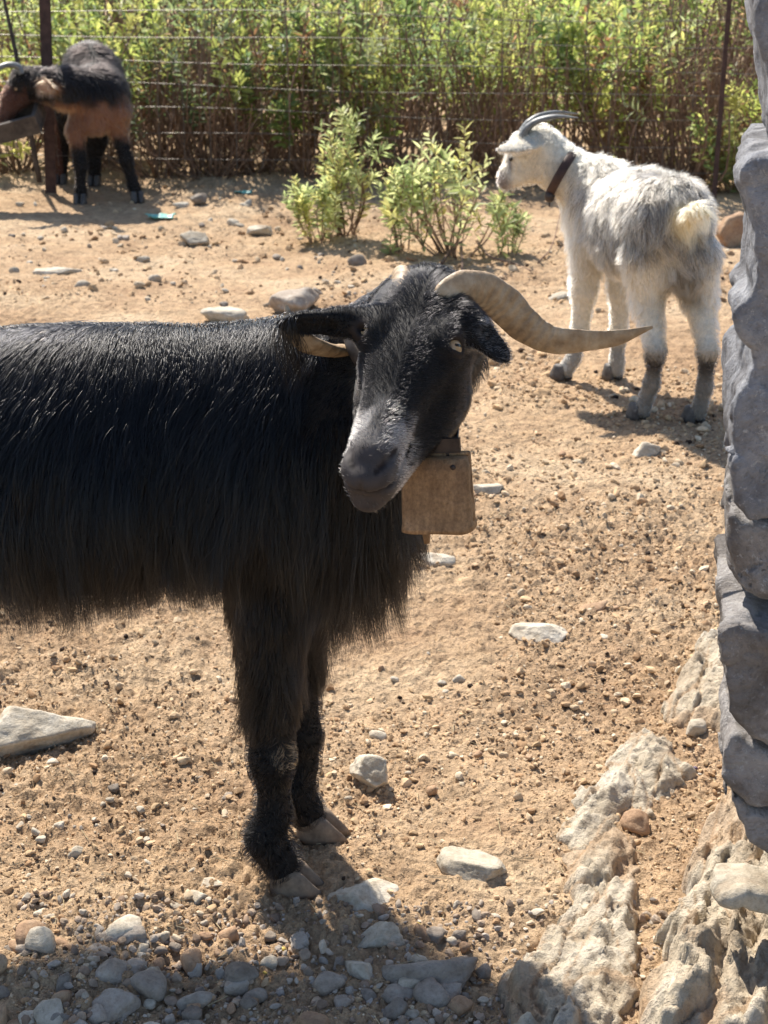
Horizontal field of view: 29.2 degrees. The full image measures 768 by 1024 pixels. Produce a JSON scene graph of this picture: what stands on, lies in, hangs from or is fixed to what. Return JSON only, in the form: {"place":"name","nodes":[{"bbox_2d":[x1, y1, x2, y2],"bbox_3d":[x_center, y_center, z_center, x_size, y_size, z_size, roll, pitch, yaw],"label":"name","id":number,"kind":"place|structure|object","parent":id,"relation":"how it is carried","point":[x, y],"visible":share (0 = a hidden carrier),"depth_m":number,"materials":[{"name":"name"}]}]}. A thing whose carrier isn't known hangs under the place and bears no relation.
{"place":"outdoors","nodes":[
{"label":"outdoors","id":0,"kind":"place"},
{"bbox_2d":[5,216,725,1023],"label":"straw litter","id":1,"kind":"object","parent":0,"point":[363,744],"visible":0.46,"depth_m":2.28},
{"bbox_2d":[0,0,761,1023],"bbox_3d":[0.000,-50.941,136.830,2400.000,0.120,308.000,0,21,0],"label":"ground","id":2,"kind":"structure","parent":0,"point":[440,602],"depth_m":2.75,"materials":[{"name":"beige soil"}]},
{"bbox_2d":[2,0,41,182],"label":"fence post","id":3,"kind":"object","parent":2,"relation":"on","point":[33,149],"visible":0.67,"depth_m":8.08,"materials":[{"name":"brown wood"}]},
{"bbox_2d":[0,102,46,143],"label":"feed trough","id":4,"kind":"object","parent":2,"relation":"on","point":[28,121],"visible":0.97,"depth_m":7.44,"materials":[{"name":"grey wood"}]},
{"bbox_2d":[15,920,45,943],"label":"pebble","id":5,"kind":"object","parent":2,"relation":"on","point":[24,927],"visible":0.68,"depth_m":1.97,"materials":[{"name":"stone"}]},
{"bbox_2d":[0,24,79,174],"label":"bush","id":6,"kind":"object","parent":2,"relation":"on","point":[21,151],"visible":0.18,"depth_m":8.61,"materials":[{"name":"green plant"}]},
{"bbox_2d":[25,926,55,953],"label":"pebble","id":7,"kind":"object","parent":2,"relation":"on","point":[39,939],"visible":0.93,"depth_m":1.95,"materials":[{"name":"stone"}]},
{"bbox_2d":[0,706,95,757],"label":"boulder","id":8,"kind":"object","parent":2,"relation":"on","point":[25,731],"visible":0.92,"depth_m":2.47,"materials":[{"name":"stone"}]},
{"bbox_2d":[39,0,56,193],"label":"fence post","id":9,"kind":"object","parent":2,"relation":"on","point":[49,122],"depth_m":7.88,"materials":[{"name":"metal"}]},
{"bbox_2d":[33,998,63,1023],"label":"pebble","id":10,"kind":"object","parent":2,"relation":"on","point":[44,1011],"visible":0.94,"depth_m":1.83,"materials":[{"name":"stone"}]},
{"bbox_2d":[32,267,81,274],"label":"stone","id":11,"kind":"object","parent":2,"relation":"on","point":[51,270],"visible":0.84,"depth_m":6.08,"materials":[{"name":"stone"}]},
{"bbox_2d":[0,0,121,99],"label":"bush","id":12,"kind":"object","parent":2,"relation":"on","point":[18,2],"visible":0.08,"depth_m":11.36,"materials":[{"name":"green plant"}]},
{"bbox_2d":[0,37,144,204],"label":"goat","id":13,"kind":"object","parent":2,"relation":"on","point":[83,90],"visible":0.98,"depth_m":7.61},
{"bbox_2d":[0,0,155,152],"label":"bush","id":14,"kind":"object","parent":2,"relation":"on","point":[62,5],"visible":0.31,"depth_m":9.18,"materials":[{"name":"green plant"}]},
{"bbox_2d":[87,1003,106,1023],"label":"pebble","id":15,"kind":"object","parent":2,"relation":"on","point":[99,1016],"visible":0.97,"depth_m":1.83,"materials":[{"name":"grey stone"}]},
{"bbox_2d":[25,0,188,170],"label":"bush","id":16,"kind":"object","parent":2,"relation":"on","point":[58,32],"visible":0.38,"depth_m":8.55,"materials":[{"name":"green plant"}]},
{"bbox_2d":[95,958,127,984],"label":"pebble","id":17,"kind":"object","parent":2,"relation":"on","point":[112,970],"visible":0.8,"depth_m":1.90,"materials":[{"name":"grey stone"}]},
{"bbox_2d":[92,988,140,1023],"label":"pebble","id":18,"kind":"object","parent":2,"relation":"on","point":[116,1003],"visible":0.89,"depth_m":1.85,"materials":[{"name":"grey stone"}]},
{"bbox_2d":[105,914,141,937],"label":"pebble","id":19,"kind":"object","parent":2,"relation":"on","point":[121,926],"visible":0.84,"depth_m":1.98,"materials":[{"name":"stone"}]},
{"bbox_2d":[108,925,146,944],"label":"pebble","id":20,"kind":"object","parent":2,"relation":"on","point":[137,932],"visible":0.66,"depth_m":1.98,"materials":[{"name":"grey stone"}]},
{"bbox_2d":[126,958,146,973],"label":"stone","id":21,"kind":"object","parent":2,"relation":"on","point":[137,964],"visible":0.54,"depth_m":1.92,"materials":[{"name":"grey stone"}]},
{"bbox_2d":[64,0,220,114],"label":"bush","id":22,"kind":"object","parent":2,"relation":"on","point":[144,14],"visible":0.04,"depth_m":11.36,"materials":[{"name":"green plant"}]},
{"bbox_2d":[130,969,166,1001],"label":"pebble","id":23,"kind":"object","parent":2,"relation":"on","point":[149,984],"visible":0.99,"depth_m":1.88,"materials":[{"name":"grey stone"}]},
{"bbox_2d":[102,20,236,178],"bbox_3d":[-1.286,-2.367,8.471,1.029,0.880,1.134,10,23,24],"label":"bush","id":24,"kind":"object","parent":2,"relation":"on","point":[174,157],"visible":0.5,"depth_m":8.41,"materials":[{"name":"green plant"}]},
{"bbox_2d":[117,17,239,158],"bbox_3d":[-1.377,-2.591,9.067,0.970,0.864,0.893,-2,21,-4],"label":"bush","id":25,"kind":"object","parent":2,"relation":"on","point":[165,149],"visible":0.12,"depth_m":9.05,"materials":[{"name":"green plant"}]},
{"bbox_2d":[51,0,321,139],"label":"bush","id":26,"kind":"object","parent":2,"relation":"on","point":[140,23],"visible":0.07,"depth_m":10.02,"materials":[{"name":"green plant"}]},
{"bbox_2d":[180,947,201,973],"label":"pebble","id":27,"kind":"object","parent":2,"relation":"on","point":[190,958],"visible":1,"depth_m":1.94,"materials":[{"name":"stone"}]},
{"bbox_2d":[181,1005,201,1019],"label":"pebble","id":28,"kind":"object","parent":2,"relation":"on","point":[193,1012],"visible":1,"depth_m":1.84,"materials":[{"name":"grey stone"}]},
{"bbox_2d":[176,991,212,1011],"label":"pebble","id":29,"kind":"object","parent":2,"relation":"on","point":[203,998],"visible":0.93,"depth_m":1.86,"materials":[{"name":"grey stone"}]},
{"bbox_2d":[180,231,209,246],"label":"stone","id":30,"kind":"object","parent":2,"relation":"on","point":[192,238],"visible":0.85,"depth_m":6.72,"materials":[{"name":"stone"}]},
{"bbox_2d":[121,0,301,178],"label":"bush","id":31,"kind":"object","parent":2,"relation":"on","point":[217,169],"visible":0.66,"depth_m":8.39,"materials":[{"name":"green plant"}]},
{"bbox_2d":[200,306,248,322],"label":"boulder","id":32,"kind":"object","parent":2,"relation":"on","point":[218,314],"visible":0.66,"depth_m":5.24,"materials":[{"name":"stone"}]},
{"bbox_2d":[218,925,238,942],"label":"pebble","id":33,"kind":"object","parent":2,"relation":"on","point":[231,934],"visible":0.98,"depth_m":1.99,"materials":[{"name":"stone"}]},
{"bbox_2d":[224,980,248,996],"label":"pebble","id":34,"kind":"object","parent":2,"relation":"on","point":[236,989],"visible":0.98,"depth_m":1.89,"materials":[{"name":"grey stone"}]},
{"bbox_2d":[223,961,258,981],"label":"pebble","id":35,"kind":"object","parent":2,"relation":"on","point":[238,971],"visible":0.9,"depth_m":1.90,"materials":[{"name":"grey stone"}]},
{"bbox_2d":[145,0,338,142],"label":"bush","id":36,"kind":"object","parent":2,"relation":"on","point":[238,12],"visible":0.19,"depth_m":9.90,"materials":[{"name":"green plant"}]},
{"bbox_2d":[130,0,376,175],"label":"bush","id":37,"kind":"object","parent":2,"relation":"on","point":[241,79],"visible":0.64,"depth_m":8.34,"materials":[{"name":"green plant"}]},
{"bbox_2d":[242,987,267,1003],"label":"pebble","id":38,"kind":"object","parent":2,"relation":"on","point":[260,994],"visible":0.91,"depth_m":1.88,"materials":[{"name":"grey stone"}]},
{"bbox_2d":[246,225,272,235],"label":"stone","id":39,"kind":"object","parent":2,"relation":"on","point":[259,230],"visible":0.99,"depth_m":6.95,"materials":[{"name":"stone"}]},
{"bbox_2d":[218,0,346,115],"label":"bush","id":40,"kind":"object","parent":2,"relation":"on","point":[256,5],"visible":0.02,"depth_m":11.39,"materials":[{"name":"green plant"}]},
{"bbox_2d":[185,0,392,158],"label":"bush","id":41,"kind":"object","parent":2,"relation":"on","point":[264,25],"visible":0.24,"depth_m":9.02,"materials":[{"name":"green plant"}]},
{"bbox_2d":[268,287,319,313],"bbox_3d":[-0.320,-0.770,5.472,0.166,0.132,0.201,18,27,39],"label":"boulder","id":42,"kind":"object","parent":2,"relation":"on","point":[300,299],"visible":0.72,"depth_m":5.41,"materials":[{"name":"grey stone"}]},
{"bbox_2d":[218,7,402,178],"bbox_3d":[-0.441,-2.390,8.431,1.064,0.966,1.073,-1,21,-4],"label":"bush","id":43,"kind":"object","parent":2,"relation":"on","point":[295,164],"visible":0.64,"depth_m":8.30,"materials":[{"name":"green plant"}]},
{"bbox_2d":[281,175,344,246],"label":"leafy plant","id":44,"kind":"object","parent":2,"relation":"on","point":[303,203],"visible":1,"depth_m":6.62,"materials":[{"name":"green plant"}]},
{"bbox_2d":[298,1011,330,1023],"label":"pebble","id":45,"kind":"object","parent":2,"relation":"on","point":[309,1017],"visible":1,"depth_m":1.82,"materials":[{"name":"stone"}]},
{"bbox_2d":[0,261,652,899],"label":"goat","id":46,"kind":"object","parent":2,"relation":"on","point":[258,473],"visible":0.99,"depth_m":1.82},
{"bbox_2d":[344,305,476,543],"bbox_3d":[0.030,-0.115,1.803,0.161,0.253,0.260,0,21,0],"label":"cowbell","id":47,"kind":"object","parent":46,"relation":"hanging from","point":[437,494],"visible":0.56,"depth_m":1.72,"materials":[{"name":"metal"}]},
{"bbox_2d":[312,971,345,996],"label":"pebble","id":48,"kind":"object","parent":2,"relation":"on","point":[325,983],"visible":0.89,"depth_m":1.89,"materials":[{"name":"grey stone"}]},
{"bbox_2d":[242,0,438,177],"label":"bush","id":49,"kind":"object","parent":2,"relation":"on","point":[336,31],"visible":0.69,"depth_m":8.27,"materials":[{"name":"green plant"}]},
{"bbox_2d":[15,889,680,1023],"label":"gravel","id":50,"kind":"structure","parent":2,"relation":"on","point":[320,1003],"depth_m":1.96,"materials":[{"name":"grey gravel"}]},
{"bbox_2d":[310,103,393,236],"bbox_3d":[-0.161,-1.548,6.742,0.428,0.630,0.365,14,25,33],"label":"leafy plant","id":51,"kind":"object","parent":2,"relation":"on","point":[338,181],"visible":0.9,"depth_m":6.68,"materials":[{"name":"green plant"}]},
{"bbox_2d":[344,960,372,980],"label":"stone","id":52,"kind":"object","parent":2,"relation":"on","point":[361,970],"visible":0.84,"depth_m":1.92,"materials":[{"name":"stone"}]},
{"bbox_2d":[322,878,398,911],"bbox_3d":[-0.034,0.549,2.090,0.107,0.036,0.088,3,18,5],"label":"boulder","id":53,"kind":"object","parent":2,"relation":"on","point":[367,894],"visible":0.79,"depth_m":2.08,"materials":[{"name":"stone"}]},
{"bbox_2d":[0,362,729,1023],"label":"soil crumbs","id":54,"kind":"object","parent":2,"relation":"on","point":[556,484],"visible":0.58,"depth_m":2.59,"materials":[{"name":"brown soil"}]},
{"bbox_2d":[0,250,732,995],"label":"dung pellets","id":55,"kind":"object","parent":2,"relation":"on","point":[398,696],"visible":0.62,"depth_m":2.71},
{"bbox_2d":[253,0,479,156],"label":"bush","id":56,"kind":"object","parent":2,"relation":"on","point":[413,35],"visible":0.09,"depth_m":9.14,"materials":[{"name":"green plant"}]},
{"bbox_2d":[349,754,387,788],"bbox_3d":[-0.024,0.422,2.384,0.074,0.066,0.054,6,22,22],"label":"stone","id":57,"kind":"object","parent":2,"relation":"on","point":[370,770],"visible":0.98,"depth_m":2.37,"materials":[{"name":"stone"}]},
{"bbox_2d":[301,0,450,134],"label":"bush","id":58,"kind":"object","parent":2,"relation":"on","point":[423,19],"visible":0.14,"depth_m":10.25,"materials":[{"name":"green plant"}]},
{"bbox_2d":[283,0,476,113],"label":"bush","id":59,"kind":"object","parent":2,"relation":"on","point":[434,11],"visible":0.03,"depth_m":11.28,"materials":[{"name":"green plant"}]},
{"bbox_2d":[0,0,761,201],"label":"wire fence","id":60,"kind":"object","parent":2,"relation":"on","point":[723,73],"visible":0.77,"depth_m":7.84,"materials":[{"name":"metal"}]},
{"bbox_2d":[357,921,405,948],"bbox_3d":[-0.005,0.580,2.004,0.067,0.045,0.051,-3,24,-5],"label":"stone","id":61,"kind":"object","parent":2,"relation":"on","point":[379,934],"visible":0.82,"depth_m":1.99,"materials":[{"name":"stone"}]},
{"bbox_2d":[381,997,407,1019],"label":"stone","id":62,"kind":"object","parent":2,"relation":"on","point":[395,1008],"visible":0.92,"depth_m":1.85,"materials":[{"name":"grey stone"}]},
{"bbox_2d":[383,983,413,1000],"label":"stone","id":63,"kind":"object","parent":2,"relation":"on","point":[393,989],"visible":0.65,"depth_m":1.88,"materials":[{"name":"grey stone"}]},
{"bbox_2d":[373,165,441,255],"bbox_3d":[0.096,-1.316,6.486,0.280,0.436,0.251,-5,22,-14],"label":"leafy plant","id":64,"kind":"object","parent":2,"relation":"on","point":[396,197],"visible":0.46,"depth_m":6.45,"materials":[{"name":"green plant"}]},
{"bbox_2d":[322,3,535,180],"bbox_3d":[0.223,-2.394,8.429,1.075,0.987,0.989,-6,22,-15],"label":"bush","id":65,"kind":"object","parent":2,"relation":"on","point":[422,108],"visible":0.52,"depth_m":8.35,"materials":[{"name":"green plant"}]},
{"bbox_2d":[381,957,477,989],"bbox_3d":[0.059,0.606,1.925,0.125,0.052,0.062,0,14,12],"label":"boulder","id":66,"kind":"object","parent":2,"relation":"on","point":[458,970],"visible":0.81,"depth_m":1.90,"materials":[{"name":"grey stone"}]},
{"bbox_2d":[413,977,450,1008],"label":"pebble","id":67,"kind":"object","parent":2,"relation":"on","point":[432,992],"visible":0.95,"depth_m":1.87,"materials":[{"name":"grey stone"}]},
{"bbox_2d":[426,926,445,943],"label":"pebble","id":68,"kind":"object","parent":2,"relation":"on","point":[435,934],"visible":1,"depth_m":2.00,"materials":[{"name":"grey stone"}]},
{"bbox_2d":[424,552,455,567],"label":"stone","id":69,"kind":"object","parent":2,"relation":"on","point":[446,560],"visible":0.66,"depth_m":3.21,"materials":[{"name":"stone"}]},
{"bbox_2d":[440,982,461,998],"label":"pebble","id":70,"kind":"object","parent":2,"relation":"on","point":[452,989],"visible":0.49,"depth_m":1.89,"materials":[{"name":"grey stone"}]},
{"bbox_2d":[378,120,529,258],"bbox_3d":[0.292,-1.357,6.330,0.653,0.602,0.590,-2,21,-4],"label":"leafy plant","id":71,"kind":"object","parent":2,"relation":"on","point":[435,169],"visible":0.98,"depth_m":6.31,"materials":[{"name":"green plant"}]},
{"bbox_2d":[447,995,472,1016],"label":"pebble","id":72,"kind":"object","parent":2,"relation":"on","point":[459,1005],"visible":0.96,"depth_m":1.86,"materials":[{"name":"stone"}]},
{"bbox_2d":[373,0,558,178],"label":"bush","id":73,"kind":"object","parent":2,"relation":"on","point":[497,73],"visible":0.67,"depth_m":8.27,"materials":[{"name":"green plant"}]},
{"bbox_2d":[436,846,506,881],"bbox_3d":[0.124,0.519,2.156,0.080,0.047,0.108,-7,21,-39],"label":"boulder","id":74,"kind":"object","parent":2,"relation":"on","point":[469,864],"visible":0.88,"depth_m":2.13,"materials":[{"name":"stone"}]},
{"bbox_2d":[475,963,491,978],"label":"pebble","id":75,"kind":"object","parent":2,"relation":"on","point":[484,970],"visible":1,"depth_m":1.93,"materials":[{"name":"grey stone"}]},
{"bbox_2d":[416,0,554,109],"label":"bush","id":76,"kind":"object","parent":2,"relation":"on","point":[479,3],"visible":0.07,"depth_m":11.36,"materials":[{"name":"green plant"}]},
{"bbox_2d":[473,483,503,494],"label":"stone","id":77,"kind":"object","parent":2,"relation":"on","point":[494,488],"visible":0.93,"depth_m":3.62,"materials":[{"name":"stone"}]},
{"bbox_2d":[406,0,572,137],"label":"bush","id":78,"kind":"object","parent":2,"relation":"on","point":[525,16],"visible":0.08,"depth_m":10.11,"materials":[{"name":"green plant"}]},
{"bbox_2d":[422,0,586,156],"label":"bush","id":79,"kind":"object","parent":2,"relation":"on","point":[473,16],"visible":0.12,"depth_m":9.35,"materials":[{"name":"green plant"}]},
{"bbox_2d":[489,200,532,255],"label":"leafy plant","id":80,"kind":"object","parent":2,"relation":"on","point":[515,230],"visible":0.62,"depth_m":6.37,"materials":[{"name":"green plant"}]},
{"bbox_2d":[428,0,605,179],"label":"bush","id":81,"kind":"object","parent":2,"relation":"on","point":[515,127],"visible":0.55,"depth_m":8.16,"materials":[{"name":"green plant"}]},
{"bbox_2d":[490,0,572,97],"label":"bush","id":82,"kind":"object","parent":2,"relation":"on","point":[524,22],"visible":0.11,"depth_m":12.58,"materials":[{"name":"green plant"}]},
{"bbox_2d":[508,622,567,643],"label":"boulder","id":83,"kind":"object","parent":2,"relation":"on","point":[539,632],"visible":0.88,"depth_m":2.86,"materials":[{"name":"stone"}]},
{"bbox_2d":[496,827,639,1023],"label":"rock outcrop","id":84,"kind":"object","parent":2,"relation":"on","point":[578,966],"visible":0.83,"depth_m":1.93,"materials":[{"name":"stone"}]},
{"bbox_2d":[499,0,677,159],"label":"bush","id":85,"kind":"object","parent":2,"relation":"on","point":[543,28],"visible":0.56,"depth_m":8.13,"materials":[{"name":"green plant"}]},
{"bbox_2d":[495,110,727,423],"bbox_3d":[0.699,-0.736,4.305,0.404,0.799,0.839,-17,27,-37],"label":"goat","id":86,"kind":"object","parent":2,"relation":"on","point":[643,239],"visible":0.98,"depth_m":4.09},
{"bbox_2d":[544,152,575,206],"bbox_3d":[0.529,-0.999,4.395,0.091,0.159,0.171,4,21,11],"label":"collar","id":87,"kind":"object","parent":86,"relation":"attached to","point":[560,173],"visible":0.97,"depth_m":4.32,"materials":[{"name":"leather"}]},
{"bbox_2d":[534,0,699,166],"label":"bush","id":88,"kind":"object","parent":2,"relation":"on","point":[622,35],"visible":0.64,"depth_m":8.10,"materials":[{"name":"green plant"}]},
{"bbox_2d":[529,0,707,99],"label":"bush","id":89,"kind":"object","parent":2,"relation":"on","point":[548,5],"visible":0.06,"depth_m":12.42,"materials":[{"name":"green plant"}]},
{"bbox_2d":[536,0,714,160],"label":"bush","id":90,"kind":"object","parent":2,"relation":"on","point":[601,26],"visible":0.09,"depth_m":8.99,"materials":[{"name":"green plant"}]},
{"bbox_2d":[556,727,696,850],"bbox_3d":[0.379,0.460,2.331,0.211,0.110,0.446,15,25,34],"label":"rock outcrop","id":91,"kind":"object","parent":2,"relation":"on","point":[645,766],"visible":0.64,"depth_m":2.32,"materials":[{"name":"stone"}]},
{"bbox_2d":[540,0,718,138],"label":"bush","id":92,"kind":"object","parent":2,"relation":"on","point":[601,12],"visible":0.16,"depth_m":9.85,"materials":[{"name":"green plant"}]},
{"bbox_2d":[620,809,649,835],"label":"stone","id":93,"kind":"object","parent":2,"relation":"on","point":[635,821],"visible":0.98,"depth_m":2.23,"materials":[{"name":"beige stone"}]},
{"bbox_2d":[558,0,723,118],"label":"bush","id":94,"kind":"object","parent":2,"relation":"on","point":[649,25],"visible":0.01,"depth_m":11.10,"materials":[{"name":"green plant"}]},
{"bbox_2d":[632,442,660,457],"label":"stone","id":95,"kind":"object","parent":2,"relation":"on","point":[646,449],"visible":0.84,"depth_m":3.87,"materials":[{"name":"stone"}]},
{"bbox_2d":[584,0,760,187],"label":"bush","id":96,"kind":"object","parent":2,"relation":"on","point":[670,165],"visible":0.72,"depth_m":7.98,"materials":[{"name":"green plant"}]},
{"bbox_2d":[613,0,757,157],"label":"bush","id":97,"kind":"object","parent":2,"relation":"on","point":[692,5],"visible":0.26,"depth_m":9.07,"materials":[{"name":"green plant"}]},
{"bbox_2d":[660,628,722,732],"bbox_3d":[0.637,0.298,2.664,0.250,0.147,0.502,9,23,22],"label":"rock outcrop","id":98,"kind":"object","parent":2,"relation":"on","point":[694,695],"visible":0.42,"depth_m":2.57,"materials":[{"name":"stone"}]},
{"bbox_2d":[686,718,706,736],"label":"stone","id":99,"kind":"object","parent":2,"relation":"on","point":[696,727],"visible":1,"depth_m":2.47,"materials":[{"name":"stone"}]},
{"bbox_2d":[631,0,761,130],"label":"bush","id":100,"kind":"object","parent":2,"relation":"on","point":[740,44],"visible":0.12,"depth_m":9.98,"materials":[{"name":"green plant"}]},
{"bbox_2d":[638,790,767,1023],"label":"rock outcrop","id":101,"kind":"object","parent":2,"relation":"on","point":[713,969],"visible":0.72,"depth_m":1.82,"materials":[{"name":"stone"}]},
{"bbox_2d":[710,0,767,914],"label":"stone wall","id":102,"kind":"structure","parent":101,"relation":"on","point":[740,551],"depth_m":1.60,"materials":[{"name":"stone"}]},
{"bbox_2d":[666,79,762,192],"bbox_3d":[1.965,-2.095,8.040,0.805,0.715,0.798,-2,21,-5],"label":"bush","id":103,"kind":"object","parent":2,"relation":"on","point":[734,101],"visible":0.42,"depth_m":7.86,"materials":[{"name":"green plant"}]},
{"bbox_2d":[701,116,746,192],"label":"leafy plant","id":104,"kind":"object","parent":2,"relation":"on","point":[731,164],"visible":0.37,"depth_m":8.01,"materials":[{"name":"green plant"}]},
{"bbox_2d":[716,212,743,247],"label":"boulder","id":105,"kind":"object","parent":2,"relation":"on","point":[729,233],"visible":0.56,"depth_m":6.60,"materials":[{"name":"stone"}]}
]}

